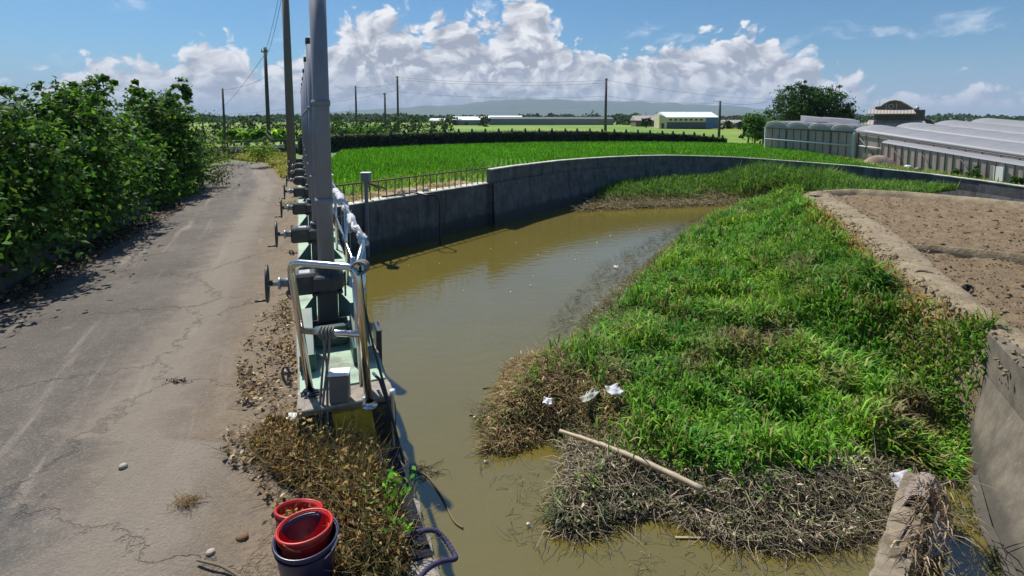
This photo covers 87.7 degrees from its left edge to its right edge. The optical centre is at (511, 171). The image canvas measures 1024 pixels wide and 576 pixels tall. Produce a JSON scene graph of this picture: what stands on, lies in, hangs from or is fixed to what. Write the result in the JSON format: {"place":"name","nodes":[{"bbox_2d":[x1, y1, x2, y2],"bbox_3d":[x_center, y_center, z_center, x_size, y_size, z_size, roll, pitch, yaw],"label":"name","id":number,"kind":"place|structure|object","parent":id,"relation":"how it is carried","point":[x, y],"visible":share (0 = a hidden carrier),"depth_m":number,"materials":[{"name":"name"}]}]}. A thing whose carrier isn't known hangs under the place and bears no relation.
{"place":"outdoors","nodes":[
{"label":"outdoors","id":0,"kind":"place"},
{"bbox_2d":[0,162,365,575],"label":"road","id":1,"kind":"structure","parent":0,"point":[89,403],"depth_m":5.65,"materials":[{"name":"concrete"}]},
{"bbox_2d":[0,202,186,305],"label":"hedge litter","id":2,"kind":"object","parent":1,"relation":"on","point":[99,249],"visible":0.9,"depth_m":10.75,"materials":[{"name":"brown plant"}]},
{"bbox_2d":[164,487,213,515],"bbox_3d":[-2.462,2.487,4.054,0.370,0.192,0.284,0,6,0],"label":"dead grass tuft","id":3,"kind":"object","parent":1,"relation":"on","point":[187,502],"visible":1,"depth_m":4.04,"materials":[{"name":"beige plant"}]},
{"bbox_2d":[196,558,240,575],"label":"twig","id":4,"kind":"object","parent":1,"relation":"on","point":[231,571],"visible":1,"depth_m":3.43,"materials":[{"name":"beige wood"}]},
{"bbox_2d":[203,297,297,508],"bbox_3d":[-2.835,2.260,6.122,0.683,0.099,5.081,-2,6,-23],"label":"leaf litter","id":5,"kind":"object","parent":1,"relation":"on","point":[233,454],"visible":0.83,"depth_m":5.77,"materials":[{"name":"brown plant"}]},
{"bbox_2d":[231,137,284,163],"bbox_3d":[-15.594,-1.123,32.685,3.120,1.843,2.916,0,6,0],"label":"shrub","id":6,"kind":"object","parent":1,"relation":"on","point":[258,150],"visible":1,"depth_m":32.59,"materials":[{"name":"green plant"}]},
{"bbox_2d":[262,498,329,534],"bbox_3d":[-1.434,2.374,3.556,0.372,0.354,0.376,4,7,36],"label":"bucket","id":7,"kind":"object","parent":1,"relation":"on","point":[302,502],"depth_m":3.65,"materials":[{"name":"red plastic"}]},
{"bbox_2d":[271,512,339,575],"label":"bucket","id":8,"kind":"object","parent":1,"relation":"on","point":[296,528],"visible":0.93,"depth_m":3.22,"materials":[{"name":"blue plastic"}]},
{"bbox_2d":[275,508,332,559],"bbox_3d":[-1.278,2.325,3.309,0.341,0.269,0.345,-3,1,21],"label":"bucket","id":9,"kind":"object","parent":8,"relation":"in","point":[312,544],"visible":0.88,"depth_m":3.24,"materials":[{"name":"red plastic"}]},
{"bbox_2d":[0,120,970,575],"bbox_3d":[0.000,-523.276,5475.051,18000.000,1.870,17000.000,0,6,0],"label":"ground","id":10,"kind":"structure","parent":0,"point":[732,134],"depth_m":165.98,"materials":[{"name":"green plant"}]},
{"bbox_2d":[0,133,74,272],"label":"hedge tree","id":11,"kind":"object","parent":10,"relation":"on","point":[4,206],"visible":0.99,"depth_m":8.39,"materials":[{"name":"green plant"}]},
{"bbox_2d":[0,101,129,289],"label":"hedge tree","id":12,"kind":"object","parent":10,"relation":"on","point":[42,156],"visible":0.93,"depth_m":9.72,"materials":[{"name":"green plant"}]},
{"bbox_2d":[0,198,152,292],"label":"kerb wall","id":13,"kind":"structure","parent":10,"relation":"on","point":[6,283],"depth_m":10.60,"materials":[{"name":"concrete"}]},
{"bbox_2d":[0,80,156,254],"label":"hedge tree","id":14,"kind":"object","parent":10,"relation":"on","point":[66,115],"visible":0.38,"depth_m":12.37,"materials":[{"name":"green plant"}]},
{"bbox_2d":[28,69,185,228],"bbox_3d":[-11.295,-0.538,14.601,4.418,4.513,4.179,0,6,0],"label":"hedge tree","id":15,"kind":"object","parent":10,"relation":"on","point":[125,127],"visible":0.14,"depth_m":14.60,"materials":[{"name":"green plant"}]},
{"bbox_2d":[111,124,180,207],"bbox_3d":[-12.458,-0.084,17.474,3.006,3.066,2.991,0,6,0],"label":"hedge tree","id":16,"kind":"object","parent":10,"relation":"on","point":[164,173],"visible":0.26,"depth_m":17.55,"materials":[{"name":"green plant"}]},
{"bbox_2d":[102,84,215,194],"bbox_3d":[-13.667,-1.047,20.158,4.867,4.471,4.360,0,6,0],"label":"hedge tree","id":17,"kind":"object","parent":10,"relation":"on","point":[171,123],"visible":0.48,"depth_m":20.11,"materials":[{"name":"green plant"}]},
{"bbox_2d":[154,170,201,201],"bbox_3d":[-12.360,0.680,19.042,2.379,1.413,1.899,0,6,0],"label":"shrub","id":18,"kind":"object","parent":10,"relation":"on","point":[185,185],"visible":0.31,"depth_m":19.20,"materials":[{"name":"green plant"}]},
{"bbox_2d":[139,77,231,188],"bbox_3d":[-14.130,-1.457,22.233,4.449,4.889,4.186,3,6,30],"label":"hedge tree","id":19,"kind":"object","parent":10,"relation":"on","point":[187,93],"visible":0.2,"depth_m":22.05,"materials":[{"name":"green plant"}]},
{"bbox_2d":[194,114,232,140],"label":"field tree","id":20,"kind":"object","parent":10,"relation":"on","point":[204,134],"visible":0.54,"depth_m":74.37,"materials":[{"name":"green plant"}]},
{"bbox_2d":[196,161,247,189],"bbox_3d":[-12.813,0.203,23.070,2.562,1.460,2.236,0,6,0],"label":"shrub","id":21,"kind":"object","parent":10,"relation":"on","point":[218,180],"visible":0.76,"depth_m":22.99,"materials":[{"name":"green plant"}]},
{"bbox_2d":[196,128,249,165],"bbox_3d":[-19.387,-1.393,34.591,4.871,2.995,5.277,0,6,0],"label":"shrub","id":22,"kind":"object","parent":10,"relation":"on","point":[221,151],"visible":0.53,"depth_m":34.37,"materials":[{"name":"green plant"}]},
{"bbox_2d":[196,139,297,155],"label":"road bridge","id":23,"kind":"structure","parent":10,"relation":"on","point":[238,149],"depth_m":44.49,"materials":[{"name":"concrete"}]},
{"bbox_2d":[232,151,287,179],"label":"road grass","id":24,"kind":"structure","parent":10,"relation":"on","point":[280,167],"depth_m":35.80,"materials":[{"name":"plant"}]},
{"bbox_2d":[261,47,271,152],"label":"utility pole","id":25,"kind":"object","parent":10,"relation":"on","point":[268,130],"visible":0.75,"depth_m":42.54,"materials":[{"name":"concrete"}]},
{"bbox_2d":[282,0,295,178],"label":"utility pole","id":26,"kind":"object","parent":10,"relation":"on","point":[290,127],"visible":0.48,"depth_m":25.12,"materials":[{"name":"grey concrete"}]},
{"bbox_2d":[224,395,449,575],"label":"weed","id":27,"kind":"object","parent":10,"relation":"on","point":[307,478],"depth_m":3.98,"materials":[{"name":"plant"}]},
{"bbox_2d":[364,466,417,511],"bbox_3d":[-0.844,2.271,3.857,0.296,0.246,0.424,5,7,40],"label":"young plant","id":28,"kind":"object","parent":27,"relation":"on","point":[391,474],"visible":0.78,"depth_m":3.82,"materials":[{"name":"green plant"}]},
{"bbox_2d":[381,505,413,533],"bbox_3d":[-0.758,2.347,3.571,0.225,0.147,0.186,0,6,0],"label":"young plant","id":29,"kind":"object","parent":27,"relation":"on","point":[402,521],"visible":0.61,"depth_m":3.54,"materials":[{"name":"green plant"}]},
{"bbox_2d":[297,185,395,445],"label":"sluice deck","id":30,"kind":"structure","parent":10,"relation":"on","point":[340,356],"depth_m":4.95,"materials":[{"name":"concrete"}]},
{"bbox_2d":[275,56,311,225],"bbox_3d":[-4.744,-0.586,12.019,1.220,3.952,0.462,-2,6,-22],"label":"gate hoist","id":31,"kind":"object","parent":30,"relation":"on","point":[298,208],"visible":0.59,"depth_m":12.00,"materials":[{"name":"grey metal"}]},
{"bbox_2d":[279,69,308,201],"bbox_3d":[-5.858,-0.853,14.792,1.220,3.952,0.462,-2,6,-22],"label":"gate hoist","id":32,"kind":"object","parent":30,"relation":"on","point":[303,191],"visible":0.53,"depth_m":14.77,"materials":[{"name":"grey metal"}]},
{"bbox_2d":[282,77,306,197],"bbox_3d":[-6.972,-1.120,17.564,1.220,3.952,0.462,-2,6,-22],"label":"gate hoist","id":33,"kind":"object","parent":30,"relation":"on","point":[299,180],"visible":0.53,"depth_m":17.54,"materials":[{"name":"grey metal"}]},
{"bbox_2d":[287,83,304,186],"bbox_3d":[-8.087,-1.387,20.337,1.220,3.952,0.462,-2,6,-22],"label":"gate hoist","id":34,"kind":"object","parent":30,"relation":"on","point":[299,172],"visible":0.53,"depth_m":20.31,"materials":[{"name":"grey metal"}]},
{"bbox_2d":[255,0,349,327],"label":"gate hoist","id":35,"kind":"object","parent":30,"relation":"on","point":[323,287],"visible":0.81,"depth_m":6.48,"materials":[{"name":"grey metal"}]},
{"bbox_2d":[268,37,342,260],"bbox_3d":[-3.630,-0.319,9.246,1.220,3.952,0.462,-2,6,-22],"label":"gate hoist","id":36,"kind":"object","parent":30,"relation":"on","point":[303,234],"visible":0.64,"depth_m":9.23,"materials":[{"name":"grey metal"}]},
{"bbox_2d":[287,257,377,409],"bbox_3d":[-1.593,1.442,4.959,0.899,1.288,0.428,2,6,17],"label":"guard frame","id":37,"kind":"object","parent":30,"relation":"on","point":[359,333],"visible":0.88,"depth_m":4.82,"materials":[{"name":"silver metal"}]},
{"bbox_2d":[318,326,337,440],"bbox_3d":[-1.674,2.015,4.805,0.170,1.212,0.310,0,6,0],"label":"hanging rope","id":38,"kind":"object","parent":37,"relation":"hanging from","point":[325,356],"visible":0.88,"depth_m":4.80,"materials":[{"name":"grey fabric"}]},
{"bbox_2d":[350,259,369,274],"bbox_3d":[-1.354,0.855,4.754,0.158,0.126,0.128,0,6,0],"label":"tied rope","id":39,"kind":"object","parent":37,"relation":"attached to","point":[365,263],"visible":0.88,"depth_m":4.71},
{"bbox_2d":[359,267,404,462],"bbox_3d":[-1.123,1.650,4.653,0.657,1.583,0.104,5,7,42],"label":"slack cable","id":40,"kind":"object","parent":37,"relation":"hanging from","point":[384,387],"visible":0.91,"depth_m":4.72,"materials":[{"name":"black rubber"}]},
{"bbox_2d":[296,303,370,371],"bbox_3d":[-1.933,1.762,5.752,0.720,0.450,0.670,-2,6,-22],"label":"lifting frame","id":41,"kind":"object","parent":30,"relation":"on","point":[313,342],"visible":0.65,"depth_m":5.77,"materials":[{"name":"green paint"}]},
{"bbox_2d":[327,367,350,403],"bbox_3d":[-1.556,1.938,4.821,0.185,0.277,0.145,-1,6,-9],"label":"control box","id":42,"kind":"object","parent":30,"relation":"on","point":[339,386],"visible":1,"depth_m":4.76,"materials":[{"name":"white plastic"}]},
{"bbox_2d":[332,181,366,309],"bbox_3d":[-3.705,0.854,11.067,0.228,1.278,13.467,-2,6,-21],"label":"handrail","id":43,"kind":"object","parent":30,"relation":"on","point":[361,253],"visible":0.4,"depth_m":8.04,"materials":[{"name":"silver metal"}]},
{"bbox_2d":[332,188,349,212],"bbox_3d":[-2.939,0.464,9.106,0.162,0.159,2.400,-2,6,-21],"label":"wrapped cloth","id":44,"kind":"object","parent":43,"relation":"attached to","point":[338,194],"visible":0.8,"depth_m":8.96,"materials":[{"name":"white fabric"}]},
{"bbox_2d":[347,213,368,245],"bbox_3d":[-1.919,0.714,6.589,0.134,0.141,1.884,-2,6,-22],"label":"wrapped cloth","id":45,"kind":"object","parent":43,"relation":"attached to","point":[349,215],"visible":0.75,"depth_m":6.50,"materials":[{"name":"white fabric"}]},
{"bbox_2d":[274,180,475,205],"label":"dry verge","id":46,"kind":"structure","parent":10,"relation":"on","point":[405,189],"depth_m":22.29,"materials":[{"name":"plant"}]},
{"bbox_2d":[390,388,394,446],"bbox_3d":[-1.078,2.427,4.855,0.052,0.925,0.052,0,6,0],"label":"capped pipe","id":47,"kind":"object","parent":10,"relation":"on","point":[392,392],"visible":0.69,"depth_m":4.82,"materials":[{"name":"white plastic"}]},
{"bbox_2d":[372,116,413,133],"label":"field tree","id":48,"kind":"object","parent":10,"relation":"on","point":[395,128],"visible":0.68,"depth_m":91.55,"materials":[{"name":"green plant"}]},
{"bbox_2d":[394,115,426,133],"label":"field tree","id":49,"kind":"object","parent":10,"relation":"on","point":[415,120],"visible":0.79,"depth_m":95.75,"materials":[{"name":"green plant"}]},
{"bbox_2d":[333,182,488,259],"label":"canal wall","id":50,"kind":"structure","parent":10,"relation":"on","point":[400,221],"depth_m":20.95,"materials":[{"name":"concrete"}]},
{"bbox_2d":[381,192,440,245],"bbox_3d":[-3.835,1.833,20.481,2.187,2.025,0.806,-1,6,-7],"label":"hose","id":51,"kind":"object","parent":50,"relation":"on","point":[439,209],"visible":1,"depth_m":20.34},
{"bbox_2d":[335,167,487,202],"bbox_3d":[-3.642,0.516,21.106,0.080,0.729,8.761,4,7,35],"label":"railing","id":52,"kind":"object","parent":50,"relation":"on","point":[401,178],"visible":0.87,"depth_m":20.81,"materials":[{"name":"metal"}]},
{"bbox_2d":[381,449,440,575],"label":"parapet","id":53,"kind":"structure","parent":10,"relation":"on","point":[421,566],"depth_m":3.49,"materials":[{"name":"concrete"}]},
{"bbox_2d":[372,372,398,452],"bbox_3d":[-1.137,2.143,4.854,0.144,0.569,0.615,-5,7,-40],"label":"bent conduit","id":54,"kind":"object","parent":53,"relation":"on","point":[376,376],"visible":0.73,"depth_m":4.76,"materials":[{"name":"plastic"}]},
{"bbox_2d":[376,450,432,561],"bbox_3d":[-0.851,2.478,4.038,0.190,0.008,1.235,-2,6,-23],"label":"rubber strip","id":55,"kind":"object","parent":53,"relation":"on","point":[421,554],"visible":0.42,"depth_m":3.85,"materials":[{"name":"black rubber"}]},
{"bbox_2d":[406,527,457,575],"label":"looped rope","id":56,"kind":"object","parent":53,"relation":"on","point":[438,562],"visible":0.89,"depth_m":3.53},
{"bbox_2d":[416,118,451,132],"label":"field tree","id":57,"kind":"object","parent":10,"relation":"on","point":[432,125],"visible":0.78,"depth_m":103.83,"materials":[{"name":"green plant"}]},
{"bbox_2d":[452,116,484,124],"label":"white shed","id":58,"kind":"structure","parent":10,"relation":"on","point":[470,120],"depth_m":298.86,"materials":[{"name":"white metal"}]},
{"bbox_2d":[295,130,726,154],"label":"hedge","id":59,"kind":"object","parent":10,"relation":"on","point":[339,142],"depth_m":64.36,"materials":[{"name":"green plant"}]},
{"bbox_2d":[298,129,724,137],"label":"wall top grass","id":60,"kind":"structure","parent":59,"relation":"on","point":[331,135],"depth_m":65.52,"materials":[{"name":"green plant"}]},
{"bbox_2d":[0,112,1023,123],"bbox_3d":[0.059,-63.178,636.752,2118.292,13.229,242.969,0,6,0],"label":"wood","id":61,"kind":"object","parent":10,"relation":"on","point":[938,117],"visible":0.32,"depth_m":548.61,"materials":[{"name":"green plant"}]},
{"bbox_2d":[489,117,613,124],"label":"long shed","id":62,"kind":"structure","parent":10,"relation":"on","point":[547,121],"depth_m":313.75,"materials":[{"name":"grey metal"}]},
{"bbox_2d":[630,116,653,126],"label":"shed","id":63,"kind":"structure","parent":10,"relation":"on","point":[635,124],"depth_m":240.61,"materials":[{"name":"white paint"}]},
{"bbox_2d":[654,112,717,128],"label":"warehouse","id":64,"kind":"structure","parent":10,"relation":"on","point":[663,120],"depth_m":189.31,"materials":[{"name":"white metal"}]},
{"bbox_2d":[486,155,1023,224],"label":"canal wall","id":65,"kind":"structure","parent":10,"relation":"on","point":[517,191],"depth_m":30.16,"materials":[{"name":"concrete"}]},
{"bbox_2d":[738,110,771,143],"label":"tree","id":66,"kind":"object","parent":10,"relation":"on","point":[754,119],"visible":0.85,"depth_m":65.32,"materials":[{"name":"green plant"}]},
{"bbox_2d":[759,80,864,122],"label":"bamboo clump","id":67,"kind":"object","parent":10,"relation":"on","point":[819,103],"visible":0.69,"depth_m":82.28,"materials":[{"name":"green plant"}]},
{"bbox_2d":[738,153,1023,184],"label":"wall verge grass","id":68,"kind":"structure","parent":10,"relation":"on","point":[932,171],"depth_m":40.69,"materials":[{"name":"green plant"}]},
{"bbox_2d":[865,155,898,166],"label":"sheeted heap","id":69,"kind":"object","parent":10,"relation":"on","point":[880,158],"visible":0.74,"depth_m":44.63,"materials":[{"name":"white plastic"}]},
{"bbox_2d":[764,115,1023,165],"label":"greenhouse","id":70,"kind":"object","parent":10,"relation":"on","point":[1002,138],"visible":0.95,"depth_m":49.19,"materials":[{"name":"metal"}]},
{"bbox_2d":[865,100,933,126],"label":"house","id":71,"kind":"structure","parent":10,"relation":"on","point":[894,113],"depth_m":77.76,"materials":[{"name":"brown paint"}]},
{"bbox_2d":[881,140,1023,184],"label":"greenhouse","id":72,"kind":"object","parent":10,"relation":"on","point":[912,156],"visible":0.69,"depth_m":41.11,"materials":[{"name":"plastic film"},{"name":"steel"}]},
{"bbox_2d":[993,166,1004,181],"bbox_3d":[34.652,0.232,37.970,0.120,1.150,0.750,0,6,0],"label":"door","id":73,"kind":"structure","parent":72,"relation":"in","point":[999,171],"depth_m":37.85,"materials":[{"name":"white metal"}]},
{"bbox_2d":[0,0,1023,119],"label":"sky","id":74,"kind":"structure","parent":0,"point":[942,57],"materials":[{"name":"blue"}]},
{"bbox_2d":[232,109,862,119],"bbox_3d":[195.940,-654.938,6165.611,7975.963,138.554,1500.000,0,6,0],"label":"hills","id":75,"kind":"structure","parent":0,"point":[545,112],"depth_m":5848.50,"materials":[{"name":"green plant"}]},
{"bbox_2d":[262,99,935,119],"bbox_3d":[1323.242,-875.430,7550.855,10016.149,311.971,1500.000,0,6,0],"label":"hills","id":76,"kind":"structure","parent":0,"point":[612,106],"depth_m":7241.95,"materials":[{"name":"grey"}]},
{"bbox_2d":[331,140,881,196],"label":"rice field","id":77,"kind":"structure","parent":0,"point":[474,176],"depth_m":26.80,"materials":[{"name":"green plant"}]},
{"bbox_2d":[348,202,1001,575],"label":"water","id":78,"kind":"structure","parent":0,"point":[447,341],"depth_m":9.91,"materials":[{"name":"brown liquid"}]},
{"bbox_2d":[361,172,386,256],"bbox_3d":[-4.891,1.691,19.014,0.719,3.390,0.934,0,6,0],"label":"gauge post","id":79,"kind":"object","parent":78,"relation":"in","point":[366,178],"visible":0.91,"depth_m":18.63,"materials":[{"name":"grey metal"}]},
{"bbox_2d":[409,458,449,481],"bbox_3d":[-1.269,4.208,7.310,0.792,0.403,0.600,-2,6,-17],"label":"twig cluster","id":80,"kind":"object","parent":78,"relation":"on","point":[420,468],"visible":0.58,"depth_m":7.32,"materials":[{"name":"brown wood"}]},
{"bbox_2d":[409,470,462,528],"bbox_3d":[-0.949,4.149,6.835,0.153,0.019,1.335,-4,7,-37],"label":"stick","id":81,"kind":"object","parent":78,"relation":"on","point":[454,521],"visible":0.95,"depth_m":6.80,"materials":[{"name":"brown wood"}]},
{"bbox_2d":[465,397,519,471],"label":"drift strands","id":82,"kind":"object","parent":78,"relation":"on","point":[485,431],"visible":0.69,"depth_m":8.08},
{"bbox_2d":[468,336,640,459],"bbox_3d":[0.862,3.634,9.334,3.060,1.205,3.836,0,6,0],"label":"drift raft","id":83,"kind":"object","parent":78,"relation":"on","point":[511,380],"visible":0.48,"depth_m":8.38,"materials":[{"name":"brown plant"}]},
{"bbox_2d":[480,341,634,450],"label":"drift leaves","id":84,"kind":"object","parent":83,"relation":"on","point":[544,378],"visible":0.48,"depth_m":8.48,"materials":[{"name":"brown plant"}]},
{"bbox_2d":[579,388,600,401],"bbox_3d":[1.204,3.461,8.238,0.143,0.086,0.422,5,7,40],"label":"torn sheet","id":85,"kind":"object","parent":83,"relation":"on","point":[590,394],"visible":1,"depth_m":8.22,"materials":[{"name":"grey plastic"}]},
{"bbox_2d":[605,383,624,395],"bbox_3d":[1.594,3.399,8.298,0.241,0.110,0.206,-2,6,-22],"label":"plastic sack","id":86,"kind":"object","parent":83,"relation":"on","point":[615,389],"visible":1,"depth_m":8.29,"materials":[{"name":"white plastic"}]},
{"bbox_2d":[540,472,683,528],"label":"floating leaves","id":87,"kind":"object","parent":78,"relation":"on","point":[601,506],"visible":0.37,"depth_m":6.52,"materials":[{"name":"brown plant"}]},
{"bbox_2d":[535,213,706,343],"bbox_3d":[4.929,2.864,19.698,2.056,0.674,18.689,3,6,29],"label":"drift fringe","id":88,"kind":"object","parent":78,"relation":"on","point":[614,274],"visible":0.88,"depth_m":16.43,"materials":[{"name":"plant"}]},
{"bbox_2d":[490,459,873,575],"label":"drift strands","id":89,"kind":"object","parent":78,"relation":"on","point":[653,536],"visible":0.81,"depth_m":5.99},
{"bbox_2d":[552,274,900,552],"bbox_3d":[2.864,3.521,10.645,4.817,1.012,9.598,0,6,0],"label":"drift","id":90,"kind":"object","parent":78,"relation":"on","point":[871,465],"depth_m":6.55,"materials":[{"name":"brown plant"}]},
{"bbox_2d":[524,429,958,575],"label":"drift tangle","id":91,"kind":"object","parent":78,"relation":"in","point":[762,501],"visible":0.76,"depth_m":6.43,"materials":[{"name":"brown plant"}]},
{"bbox_2d":[559,429,703,492],"bbox_3d":[1.506,3.794,7.108,2.074,0.144,0.088,4,7,38],"label":"bamboo pole","id":92,"kind":"object","parent":91,"relation":"on","point":[675,476],"visible":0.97,"depth_m":6.92,"materials":[{"name":"beige wood"}]},
{"bbox_2d":[869,471,933,575],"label":"concrete beam","id":93,"kind":"structure","parent":78,"relation":"in","point":[880,560],"depth_m":5.67,"materials":[{"name":"grey concrete"}]},
{"bbox_2d":[903,472,950,533],"bbox_3d":[4.849,3.817,6.261,0.460,0.364,0.550,5,8,43],"label":"sack cloth","id":94,"kind":"object","parent":93,"relation":"on","point":[929,476],"visible":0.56,"depth_m":6.23,"materials":[{"name":"white fabric"}]},
{"bbox_2d":[865,462,1001,575],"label":"straw bundle","id":95,"kind":"object","parent":93,"relation":"on","point":[937,516],"visible":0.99,"depth_m":5.52,"materials":[{"name":"brown plant"}]},
{"bbox_2d":[942,482,1018,574],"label":"wet weeds","id":96,"kind":"object","parent":78,"relation":"on","point":[990,561],"visible":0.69,"depth_m":6.33,"materials":[{"name":"brown plant"}]},
{"bbox_2d":[967,332,1023,575],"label":"retaining wall","id":97,"kind":"structure","parent":78,"relation":"in","point":[996,437],"depth_m":6.89,"materials":[{"name":"concrete"}]},
{"bbox_2d":[473,182,1010,552],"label":"bank","id":98,"kind":"structure","parent":0,"point":[974,399],"depth_m":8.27,"materials":[{"name":"green plant"}]},
{"bbox_2d":[576,154,960,208],"bbox_3d":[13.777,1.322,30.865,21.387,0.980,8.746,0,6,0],"label":"bank","id":99,"kind":"structure","parent":0,"point":[689,197],"depth_m":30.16,"materials":[{"name":"green plant"}]},
{"bbox_2d":[569,186,768,212],"bbox_3d":[9.092,1.691,30.449,13.166,1.347,4.329,-1,6,-10],"label":"drift","id":100,"kind":"object","parent":99,"relation":"on","point":[668,205],"visible":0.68,"depth_m":29.86,"materials":[{"name":"plant"}]},
{"bbox_2d":[803,191,1023,349],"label":"path","id":101,"kind":"structure","parent":0,"point":[952,291],"depth_m":11.70,"materials":[{"name":"beige concrete"}]},
{"bbox_2d":[800,191,1023,376],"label":"path rubble","id":102,"kind":"object","parent":101,"relation":"on","point":[953,308],"visible":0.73,"depth_m":10.66,"materials":[{"name":"soil"}]},
{"bbox_2d":[817,201,1022,357],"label":"path weeds","id":103,"kind":"object","parent":101,"relation":"on","point":[1019,354],"visible":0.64,"depth_m":11.65,"materials":[{"name":"brown plant"}]},
{"bbox_2d":[833,194,1023,331],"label":"ploughed field","id":104,"kind":"structure","parent":0,"point":[975,220],"depth_m":15.75,"materials":[{"name":"soil"}]},
{"bbox_2d":[820,189,1023,209],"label":"field bund","id":105,"kind":"structure","parent":104,"relation":"on","point":[947,198],"depth_m":22.67,"materials":[{"name":"concrete"}]},
{"bbox_2d":[910,244,1023,264],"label":"field bund","id":106,"kind":"structure","parent":104,"relation":"on","point":[959,252],"depth_m":13.19,"materials":[{"name":"soil"}]},
{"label":"weed mound","id":107,"kind":"structure","parent":0,"visible":0},
{"bbox_2d":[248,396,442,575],"bbox_3d":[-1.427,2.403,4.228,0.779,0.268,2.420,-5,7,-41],"label":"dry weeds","id":108,"kind":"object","parent":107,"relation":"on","point":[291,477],"visible":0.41,"depth_m":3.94,"materials":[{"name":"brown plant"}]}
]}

